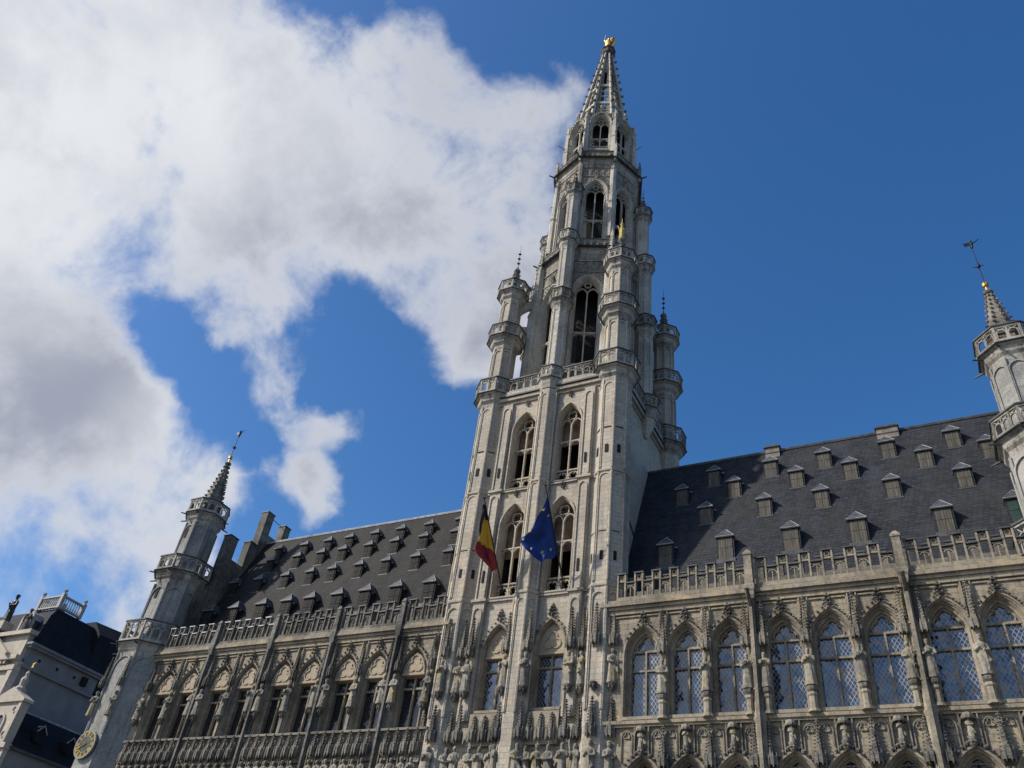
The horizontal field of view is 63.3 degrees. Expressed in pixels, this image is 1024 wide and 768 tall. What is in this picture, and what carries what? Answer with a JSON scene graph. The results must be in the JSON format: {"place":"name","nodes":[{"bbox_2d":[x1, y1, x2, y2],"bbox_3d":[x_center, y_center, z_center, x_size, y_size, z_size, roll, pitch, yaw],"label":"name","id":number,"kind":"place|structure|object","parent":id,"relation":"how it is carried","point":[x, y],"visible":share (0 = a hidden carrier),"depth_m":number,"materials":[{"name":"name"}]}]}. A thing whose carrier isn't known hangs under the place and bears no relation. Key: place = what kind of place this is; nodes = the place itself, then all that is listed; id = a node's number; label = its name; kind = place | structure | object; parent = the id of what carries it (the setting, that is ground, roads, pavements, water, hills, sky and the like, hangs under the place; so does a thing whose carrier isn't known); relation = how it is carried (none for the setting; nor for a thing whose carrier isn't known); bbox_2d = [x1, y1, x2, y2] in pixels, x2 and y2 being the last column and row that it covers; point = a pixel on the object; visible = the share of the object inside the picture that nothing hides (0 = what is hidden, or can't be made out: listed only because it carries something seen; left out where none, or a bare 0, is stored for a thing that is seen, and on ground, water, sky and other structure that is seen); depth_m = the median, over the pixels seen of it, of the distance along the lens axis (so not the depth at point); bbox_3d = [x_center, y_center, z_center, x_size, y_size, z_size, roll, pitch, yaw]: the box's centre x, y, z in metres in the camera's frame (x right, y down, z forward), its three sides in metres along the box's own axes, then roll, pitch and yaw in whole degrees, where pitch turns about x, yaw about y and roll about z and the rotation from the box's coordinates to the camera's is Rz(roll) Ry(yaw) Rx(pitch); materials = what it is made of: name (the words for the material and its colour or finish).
{"place":"outdoors","nodes":[
{"label":"outdoors","id":0,"kind":"place"},
{"bbox_2d":[0,662,81,767],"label":"gabled house","id":1,"kind":"structure","parent":0,"point":[29,740],"depth_m":62.85,"materials":[{"name":"stone"}]},
{"bbox_2d":[0,589,130,733],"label":"guild house","id":2,"kind":"structure","parent":0,"point":[71,656],"depth_m":70.14,"materials":[{"name":"beige stone"}]},
{"bbox_2d":[1,594,20,621],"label":"rooftop statue","id":3,"kind":"object","parent":2,"relation":"on","point":[13,604],"visible":0.95,"depth_m":71.58,"materials":[{"name":"grey stone"}]},
{"bbox_2d":[19,608,33,629],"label":"rooftop statue","id":4,"kind":"object","parent":2,"relation":"on","point":[27,617],"visible":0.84,"depth_m":69.74,"materials":[{"name":"stone"}]},
{"bbox_2d":[0,0,1023,635],"label":"sky","id":5,"kind":"structure","parent":0,"point":[297,226],"materials":[{"name":"blue"}]},
{"bbox_2d":[71,44,1023,767],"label":"town hall","id":6,"kind":"structure","parent":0,"point":[881,544],"depth_m":49.58,"materials":[{"name":"stone"}]},
{"bbox_2d":[74,730,96,758],"bbox_3d":[-28.796,24.320,56.008,1.872,1.872,0.162,-13,-44,24],"label":"clock","id":7,"kind":"object","parent":6,"relation":"attached to","point":[85,744],"visible":1,"depth_m":55.94,"materials":[{"name":"brown metal"}]},
{"bbox_2d":[85,691,99,716],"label":"stone statue","id":8,"kind":"object","parent":6,"relation":"on","point":[93,701],"visible":1,"depth_m":57.99,"materials":[{"name":"grey stone"}]},
{"bbox_2d":[104,690,118,715],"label":"stone statue","id":9,"kind":"object","parent":6,"relation":"on","point":[112,700],"visible":1,"depth_m":57.19,"materials":[{"name":"grey stone"}]},
{"bbox_2d":[131,694,145,720],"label":"stone statue","id":10,"kind":"object","parent":6,"relation":"on","point":[139,704],"visible":1,"depth_m":57.00,"materials":[{"name":"grey stone"}]},
{"bbox_2d":[133,658,176,739],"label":"window","id":11,"kind":"structure","parent":6,"relation":"in","point":[148,725],"depth_m":57.60,"materials":[{"name":"stone"}]},
{"bbox_2d":[158,692,172,719],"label":"stone statue","id":12,"kind":"object","parent":6,"relation":"on","point":[167,701],"visible":1,"depth_m":56.13,"materials":[{"name":"grey stone"}]},
{"bbox_2d":[158,656,199,738],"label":"window","id":13,"kind":"structure","parent":6,"relation":"in","point":[173,726],"depth_m":56.73,"materials":[{"name":"stone"}]},
{"bbox_2d":[182,690,194,715],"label":"stone statue","id":14,"kind":"object","parent":6,"relation":"on","point":[189,700],"visible":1,"depth_m":55.25,"materials":[{"name":"grey stone"}]},
{"bbox_2d":[190,689,203,715],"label":"stone statue","id":15,"kind":"object","parent":6,"relation":"on","point":[197,704],"visible":1,"depth_m":54.93,"materials":[{"name":"grey stone"}]},
{"bbox_2d":[188,653,231,736],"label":"window","id":16,"kind":"structure","parent":6,"relation":"in","point":[204,725],"depth_m":55.48,"materials":[{"name":"stone"}]},
{"bbox_2d":[215,687,229,715],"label":"stone statue","id":17,"kind":"object","parent":6,"relation":"on","point":[224,698],"visible":1,"depth_m":53.98,"materials":[{"name":"grey stone"}]},
{"bbox_2d":[217,650,258,735],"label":"window","id":18,"kind":"structure","parent":6,"relation":"in","point":[232,722],"depth_m":54.48,"materials":[{"name":"stone"}]},
{"bbox_2d":[243,685,254,712],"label":"stone statue","id":19,"kind":"object","parent":6,"relation":"on","point":[249,696],"visible":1,"depth_m":53.15,"materials":[{"name":"grey stone"}]},
{"bbox_2d":[251,684,263,712],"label":"stone statue","id":20,"kind":"object","parent":6,"relation":"on","point":[258,694],"visible":1,"depth_m":52.82,"materials":[{"name":"grey stone"}]},
{"bbox_2d":[250,647,292,733],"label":"window","id":21,"kind":"structure","parent":6,"relation":"in","point":[267,720],"depth_m":53.30,"materials":[{"name":"stone"}]},
{"bbox_2d":[279,683,291,711],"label":"stone statue","id":22,"kind":"object","parent":6,"relation":"on","point":[287,692],"visible":1,"depth_m":51.87,"materials":[{"name":"grey stone"}]},
{"bbox_2d":[279,644,321,732],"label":"window","id":23,"kind":"structure","parent":6,"relation":"in","point":[297,718],"depth_m":52.34,"materials":[{"name":"stone"}]},
{"bbox_2d":[304,759,310,767],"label":"stone statue","id":24,"kind":"object","parent":6,"relation":"on","point":[308,763],"visible":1,"depth_m":47.95,"materials":[{"name":"grey stone"}]},
{"bbox_2d":[307,680,318,708],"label":"stone statue","id":25,"kind":"object","parent":6,"relation":"on","point":[314,688],"visible":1,"depth_m":51.00,"materials":[{"name":"grey stone"}]},
{"bbox_2d":[312,760,319,767],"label":"stone statue","id":26,"kind":"object","parent":6,"relation":"on","point":[316,765],"visible":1,"depth_m":47.61,"materials":[{"name":"grey stone"}]},
{"bbox_2d":[316,679,329,708],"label":"stone statue","id":27,"kind":"object","parent":6,"relation":"on","point":[324,688],"visible":1,"depth_m":50.66,"materials":[{"name":"grey stone"}]},
{"bbox_2d":[320,759,327,767],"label":"stone statue","id":28,"kind":"object","parent":6,"relation":"on","point":[325,765],"visible":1,"depth_m":47.35,"materials":[{"name":"grey stone"}]},
{"bbox_2d":[329,759,336,767],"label":"stone statue","id":29,"kind":"object","parent":6,"relation":"on","point":[334,764],"visible":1,"depth_m":47.13,"materials":[{"name":"grey stone"}]},
{"bbox_2d":[316,640,358,730],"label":"window","id":30,"kind":"structure","parent":6,"relation":"in","point":[333,717],"depth_m":51.18,"materials":[{"name":"stone"}]},
{"bbox_2d":[338,759,345,767],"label":"stone statue","id":31,"kind":"object","parent":6,"relation":"on","point":[342,765],"visible":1,"depth_m":46.78,"materials":[{"name":"grey stone"}]},
{"bbox_2d":[346,759,354,767],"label":"stone statue","id":32,"kind":"object","parent":6,"relation":"on","point":[351,765],"visible":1,"depth_m":46.50,"materials":[{"name":"grey stone"}]},
{"bbox_2d":[345,678,357,707],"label":"stone statue","id":33,"kind":"object","parent":6,"relation":"on","point":[352,694],"visible":1,"depth_m":49.70,"materials":[{"name":"beige stone"}]},
{"bbox_2d":[355,758,363,767],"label":"stone statue","id":34,"kind":"object","parent":6,"relation":"on","point":[360,765],"visible":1,"depth_m":46.30,"materials":[{"name":"grey stone"}]},
{"bbox_2d":[347,637,387,729],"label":"window","id":35,"kind":"structure","parent":6,"relation":"in","point":[366,715],"depth_m":50.26,"materials":[{"name":"stone"}]},
{"bbox_2d":[375,758,384,767],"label":"stone statue","id":36,"kind":"object","parent":6,"relation":"on","point":[380,765],"visible":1,"depth_m":45.72,"materials":[{"name":"grey stone"}]},
{"bbox_2d":[375,675,386,704],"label":"stone statue","id":37,"kind":"object","parent":6,"relation":"on","point":[381,684],"visible":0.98,"depth_m":48.86,"materials":[{"name":"beige stone"}]},
{"bbox_2d":[384,758,394,767],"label":"stone statue","id":38,"kind":"object","parent":6,"relation":"on","point":[390,764],"visible":1,"depth_m":45.44,"materials":[{"name":"grey stone"}]},
{"bbox_2d":[385,674,397,703],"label":"stone statue","id":39,"kind":"object","parent":6,"relation":"on","point":[393,683],"visible":1,"depth_m":48.55,"materials":[{"name":"beige stone"}]},
{"bbox_2d":[395,757,404,767],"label":"stone statue","id":40,"kind":"object","parent":6,"relation":"on","point":[400,764],"visible":1,"depth_m":45.15,"materials":[{"name":"grey stone"}]},
{"bbox_2d":[385,633,427,727],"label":"window","id":41,"kind":"structure","parent":6,"relation":"in","point":[406,711],"depth_m":49.06,"materials":[{"name":"stone"}]},
{"bbox_2d":[404,757,414,767],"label":"stone statue","id":42,"kind":"object","parent":6,"relation":"on","point":[410,764],"visible":1,"depth_m":44.87,"materials":[{"name":"grey stone"}]},
{"bbox_2d":[412,752,420,767],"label":"stone statue","id":43,"kind":"object","parent":6,"relation":"on","point":[416,760],"visible":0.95,"depth_m":45.14,"materials":[{"name":"grey stone"}]},
{"bbox_2d":[419,671,431,702],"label":"stone statue","id":44,"kind":"object","parent":6,"relation":"on","point":[426,681],"visible":1,"depth_m":47.45,"materials":[{"name":"beige stone"}]},
{"bbox_2d":[420,746,431,767],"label":"stone statue","id":45,"kind":"object","parent":6,"relation":"on","point":[426,757],"visible":1,"depth_m":44.56,"materials":[{"name":"grey stone"}]},
{"bbox_2d":[426,664,435,694],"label":"stone statue","id":46,"kind":"object","parent":6,"relation":"on","point":[432,672],"visible":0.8,"depth_m":48.09,"materials":[{"name":"grey stone"}]},
{"bbox_2d":[434,660,446,692],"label":"stone statue","id":47,"kind":"object","parent":6,"relation":"on","point":[441,669],"visible":0.99,"depth_m":47.40,"materials":[{"name":"beige stone"}]},
{"bbox_2d":[438,747,448,767],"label":"stone statue","id":48,"kind":"object","parent":6,"relation":"on","point":[444,762],"visible":0.89,"depth_m":44.45,"materials":[{"name":"grey stone"}]},
{"bbox_2d":[447,746,459,767],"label":"stone statue","id":49,"kind":"object","parent":6,"relation":"on","point":[453,758],"visible":1,"depth_m":44.05,"materials":[{"name":"grey stone"}]},
{"bbox_2d":[450,661,462,693],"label":"stone statue","id":50,"kind":"object","parent":6,"relation":"on","point":[458,673],"visible":0.94,"depth_m":47.23,"materials":[{"name":"beige stone"}]},
{"bbox_2d":[459,659,472,692],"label":"stone statue","id":51,"kind":"object","parent":6,"relation":"on","point":[466,670],"visible":1,"depth_m":46.87,"materials":[{"name":"beige stone"}]},
{"bbox_2d":[462,747,472,767],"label":"stone statue","id":52,"kind":"object","parent":6,"relation":"on","point":[467,758],"visible":1,"depth_m":43.74,"materials":[{"name":"grey stone"}]},
{"bbox_2d":[472,746,483,767],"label":"stone statue","id":53,"kind":"object","parent":6,"relation":"on","point":[478,756],"visible":1,"depth_m":43.47,"materials":[{"name":"grey stone"}]},
{"bbox_2d":[483,745,491,767],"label":"stone statue","id":54,"kind":"object","parent":6,"relation":"on","point":[486,760],"visible":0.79,"depth_m":43.18,"materials":[{"name":"grey stone"}]},
{"bbox_2d":[474,497,502,592],"bbox_3d":[-1.088,9.739,50.533,2.952,5.154,0.818,34,-46,-28],"label":"national flag","id":55,"kind":"object","parent":6,"relation":"attached to","point":[484,549],"visible":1,"depth_m":50.30,"materials":[{"name":"multicoloured fabric"}]},
{"bbox_2d":[473,609,506,713],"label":"tower window","id":56,"kind":"structure","parent":6,"relation":"in","point":[486,700],"depth_m":47.56,"materials":[{"name":"stone"}]},
{"bbox_2d":[487,744,496,767],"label":"stone statue","id":57,"kind":"object","parent":6,"relation":"on","point":[492,755],"visible":1,"depth_m":42.89,"materials":[{"name":"grey stone"}]},
{"bbox_2d":[497,655,507,687],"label":"stone statue","id":58,"kind":"object","parent":6,"relation":"on","point":[503,665],"visible":1,"depth_m":45.76,"materials":[{"name":"beige stone"}]},
{"bbox_2d":[489,490,524,598],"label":"tower window","id":59,"kind":"structure","parent":6,"relation":"in","point":[515,509],"depth_m":52.50,"materials":[{"name":"stone"}]},
{"bbox_2d":[509,743,522,767],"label":"stone statue","id":60,"kind":"object","parent":6,"relation":"on","point":[516,755],"visible":1,"depth_m":42.36,"materials":[{"name":"grey stone"}]},
{"bbox_2d":[504,400,535,490],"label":"tower window","id":61,"kind":"structure","parent":6,"relation":"in","point":[527,417],"depth_m":57.31,"materials":[{"name":"stone"}]},
{"bbox_2d":[518,652,531,686],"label":"stone statue","id":62,"kind":"object","parent":6,"relation":"on","point":[525,663],"visible":1,"depth_m":45.22,"materials":[{"name":"grey stone"}]},
{"bbox_2d":[520,745,529,767],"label":"stone statue","id":63,"kind":"object","parent":6,"relation":"on","point":[524,760],"visible":1,"depth_m":42.26,"materials":[{"name":"grey stone"}]},
{"bbox_2d":[530,743,541,767],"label":"stone statue","id":64,"kind":"object","parent":6,"relation":"on","point":[535,757],"visible":1,"depth_m":42.08,"materials":[{"name":"grey stone"}]},
{"bbox_2d":[520,484,564,586],"bbox_3d":[2.269,8.794,48.837,3.154,5.404,1.553,22,-41,-16],"label":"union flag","id":65,"kind":"object","parent":6,"relation":"attached to","point":[538,542],"visible":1,"depth_m":48.70,"materials":[{"name":"blue fabric"}]},
{"bbox_2d":[541,744,552,767],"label":"stone statue","id":66,"kind":"object","parent":6,"relation":"on","point":[547,756],"visible":1,"depth_m":41.81,"materials":[{"name":"grey stone"}]},
{"bbox_2d":[528,602,566,710],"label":"tower window","id":67,"kind":"structure","parent":6,"relation":"in","point":[545,693],"depth_m":46.09,"materials":[{"name":"stone"}]},
{"bbox_2d":[539,481,575,592],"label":"tower window","id":68,"kind":"structure","parent":6,"relation":"in","point":[562,501],"depth_m":50.53,"materials":[{"name":"stone"}]},
{"bbox_2d":[555,742,568,767],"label":"stone statue","id":69,"kind":"object","parent":6,"relation":"on","point":[561,755],"visible":1,"depth_m":41.45,"materials":[{"name":"grey stone"}]},
{"bbox_2d":[550,391,582,482],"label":"tower window","id":70,"kind":"structure","parent":6,"relation":"in","point":[570,408],"depth_m":55.81,"materials":[{"name":"stone"}]},
{"bbox_2d":[562,650,573,685],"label":"stone statue","id":71,"kind":"object","parent":6,"relation":"on","point":[568,661],"visible":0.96,"depth_m":44.26,"materials":[{"name":"grey stone"}]},
{"bbox_2d":[568,743,579,767],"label":"stone statue","id":72,"kind":"object","parent":6,"relation":"on","point":[574,755],"visible":1,"depth_m":41.31,"materials":[{"name":"grey stone"}]},
{"bbox_2d":[575,651,584,684],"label":"stone statue","id":73,"kind":"object","parent":6,"relation":"on","point":[579,665],"visible":0.98,"depth_m":44.05,"materials":[{"name":"beige stone"}]},
{"bbox_2d":[582,739,595,767],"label":"stone statue","id":74,"kind":"object","parent":6,"relation":"on","point":[589,753],"visible":1,"depth_m":40.67,"materials":[{"name":"grey stone"}]},
{"bbox_2d":[602,741,615,767],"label":"stone statue","id":75,"kind":"object","parent":6,"relation":"on","point":[608,754],"visible":1,"depth_m":40.53,"materials":[{"name":"grey stone"}]},
{"bbox_2d":[604,35,615,45],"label":"gilded statue","id":76,"kind":"object","parent":6,"relation":"on","point":[611,41],"visible":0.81,"depth_m":99.01,"materials":[{"name":"gold metal"}]},
{"bbox_2d":[606,648,619,683],"bbox_3d":[5.299,14.776,43.557,0.716,1.884,0.550,12,-39,-5],"label":"stone statue","id":77,"kind":"object","parent":6,"relation":"on","point":[613,660],"visible":0.99,"depth_m":43.35,"materials":[{"name":"grey stone"}]},
{"bbox_2d":[637,731,643,745],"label":"stone statue","id":78,"kind":"object","parent":6,"relation":"on","point":[640,735],"visible":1,"depth_m":40.31,"materials":[{"name":"grey stone"}]},
{"bbox_2d":[621,611,660,720],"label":"window","id":79,"kind":"structure","parent":6,"relation":"in","point":[639,701],"depth_m":43.15,"materials":[{"name":"glass"}]},
{"bbox_2d":[622,743,660,767],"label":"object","id":80,"kind":"structure","parent":6,"relation":"in","point":[644,761],"depth_m":40.03,"materials":[{"name":"stone"}]},
{"bbox_2d":[655,659,668,694],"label":"stone statue","id":81,"kind":"object","parent":6,"relation":"on","point":[661,670],"visible":1,"depth_m":41.53,"materials":[{"name":"beige stone"}]},
{"bbox_2d":[682,729,688,744],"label":"stone statue","id":82,"kind":"object","parent":6,"relation":"on","point":[685,733],"visible":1,"depth_m":39.38,"materials":[{"name":"grey stone"}]},
{"bbox_2d":[667,606,703,718],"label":"window","id":83,"kind":"structure","parent":6,"relation":"in","point":[685,657],"depth_m":42.25,"materials":[{"name":"glass"}]},
{"bbox_2d":[666,741,708,767],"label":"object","id":84,"kind":"structure","parent":6,"relation":"in","point":[684,761],"depth_m":39.09,"materials":[{"name":"stone"}]},
{"bbox_2d":[699,655,712,691],"bbox_3d":[9.535,14.206,40.776,0.676,1.785,0.516,-15,-45,26],"label":"stone statue","id":85,"kind":"object","parent":6,"relation":"on","point":[705,667],"visible":1,"depth_m":40.60,"materials":[{"name":"beige stone"}]},
{"bbox_2d":[709,602,754,716],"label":"window","id":86,"kind":"structure","parent":6,"relation":"in","point":[727,654],"depth_m":41.36,"materials":[{"name":"glass"}]},
{"bbox_2d":[730,727,736,743],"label":"stone statue","id":87,"kind":"object","parent":6,"relation":"on","point":[733,732],"visible":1,"depth_m":38.46,"materials":[{"name":"grey stone"}]},
{"bbox_2d":[713,740,757,767],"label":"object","id":88,"kind":"structure","parent":6,"relation":"in","point":[737,760],"depth_m":38.18,"materials":[{"name":"stone"}]},
{"bbox_2d":[740,653,753,688],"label":"stone statue","id":89,"kind":"object","parent":6,"relation":"on","point":[746,664],"visible":1,"depth_m":39.77,"materials":[{"name":"beige stone"}]},
{"bbox_2d":[758,652,772,687],"bbox_3d":[12.057,13.619,39.582,0.658,1.736,0.501,-24,-49,34],"label":"stone statue","id":90,"kind":"object","parent":6,"relation":"on","point":[764,664],"visible":1,"depth_m":39.41,"materials":[{"name":"grey stone"}]},
{"bbox_2d":[760,596,808,713],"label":"window","id":91,"kind":"structure","parent":6,"relation":"in","point":[785,652],"depth_m":40.24,"materials":[{"name":"glass"}]},
{"bbox_2d":[787,725,794,741],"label":"stone statue","id":92,"kind":"object","parent":6,"relation":"on","point":[790,730],"visible":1,"depth_m":37.37,"materials":[{"name":"grey stone"}]},
{"bbox_2d":[772,741,819,767],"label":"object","id":93,"kind":"structure","parent":6,"relation":"in","point":[797,759],"depth_m":37.09,"materials":[{"name":"stone"}]},
{"bbox_2d":[801,648,817,685],"bbox_3d":[13.879,13.184,38.773,0.676,1.785,0.516,-18,-46,28],"label":"stone statue","id":94,"kind":"object","parent":6,"relation":"on","point":[808,659],"visible":0.99,"depth_m":38.60,"materials":[{"name":"beige stone"}]},
{"bbox_2d":[808,591,861,711],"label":"window","id":95,"kind":"structure","parent":6,"relation":"in","point":[833,647],"depth_m":39.25,"materials":[{"name":"glass"}]},
{"bbox_2d":[840,722,847,739],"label":"stone statue","id":96,"kind":"object","parent":6,"relation":"on","point":[843,727],"visible":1,"depth_m":36.45,"materials":[{"name":"grey stone"}]},
{"bbox_2d":[825,737,874,767],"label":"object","id":97,"kind":"structure","parent":6,"relation":"in","point":[844,759],"depth_m":36.15,"materials":[{"name":"stone"}]},
{"bbox_2d":[852,644,870,682],"bbox_3d":[15.912,12.704,37.833,0.676,1.785,0.516,-8,-42,19],"label":"stone statue","id":98,"kind":"object","parent":6,"relation":"on","point":[859,656],"visible":1,"depth_m":37.68,"materials":[{"name":"grey stone"}]},
{"bbox_2d":[859,587,922,708],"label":"window","id":99,"kind":"structure","parent":6,"relation":"in","point":[882,643],"depth_m":38.36,"materials":[{"name":"glass"}]},
{"bbox_2d":[896,720,904,737],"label":"stone statue","id":100,"kind":"object","parent":6,"relation":"on","point":[900,726],"visible":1,"depth_m":35.51,"materials":[{"name":"grey stone"}]},
{"bbox_2d":[881,738,934,767],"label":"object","id":101,"kind":"structure","parent":6,"relation":"in","point":[908,758],"depth_m":35.21,"materials":[{"name":"stone"}]},
{"bbox_2d":[901,641,919,679],"bbox_3d":[17.737,12.287,36.967,0.659,1.736,0.507,-19,-46,29],"label":"stone statue","id":102,"kind":"object","parent":6,"relation":"on","point":[908,652],"visible":0.99,"depth_m":36.80,"materials":[{"name":"beige stone"}]},
{"bbox_2d":[921,638,941,678],"bbox_3d":[18.457,12.097,36.650,0.657,1.788,0.525,-6,-41,17],"label":"stone statue","id":103,"kind":"object","parent":6,"relation":"on","point":[928,652],"visible":0.99,"depth_m":36.50,"materials":[{"name":"grey stone"}]},
{"bbox_2d":[921,580,987,705],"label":"window","id":104,"kind":"structure","parent":6,"relation":"in","point":[952,639],"depth_m":37.19,"materials":[{"name":"glass"}]},
{"bbox_2d":[965,717,974,735],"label":"stone statue","id":105,"kind":"object","parent":6,"relation":"on","point":[969,724],"visible":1,"depth_m":34.40,"materials":[{"name":"grey stone"}]},
{"bbox_2d":[950,732,1010,767],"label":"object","id":106,"kind":"structure","parent":6,"relation":"in","point":[978,757],"depth_m":34.11,"materials":[{"name":"stone"}]},
{"bbox_2d":[973,634,994,676],"bbox_3d":[20.323,11.658,35.830,0.675,1.839,0.532,-5,-41,16],"label":"stone statue","id":107,"kind":"object","parent":6,"relation":"on","point":[981,649],"visible":0.99,"depth_m":35.64,"materials":[{"name":"beige stone"}]},
{"bbox_2d":[975,575,1023,703],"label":"window","id":108,"kind":"structure","parent":6,"relation":"in","point":[1001,615],"depth_m":36.60,"materials":[{"name":"glass"}]},
{"bbox_2d":[1012,744,1023,767],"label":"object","id":109,"kind":"structure","parent":6,"relation":"in","point":[1020,764],"depth_m":33.12,"materials":[{"name":"stone"}]}
]}

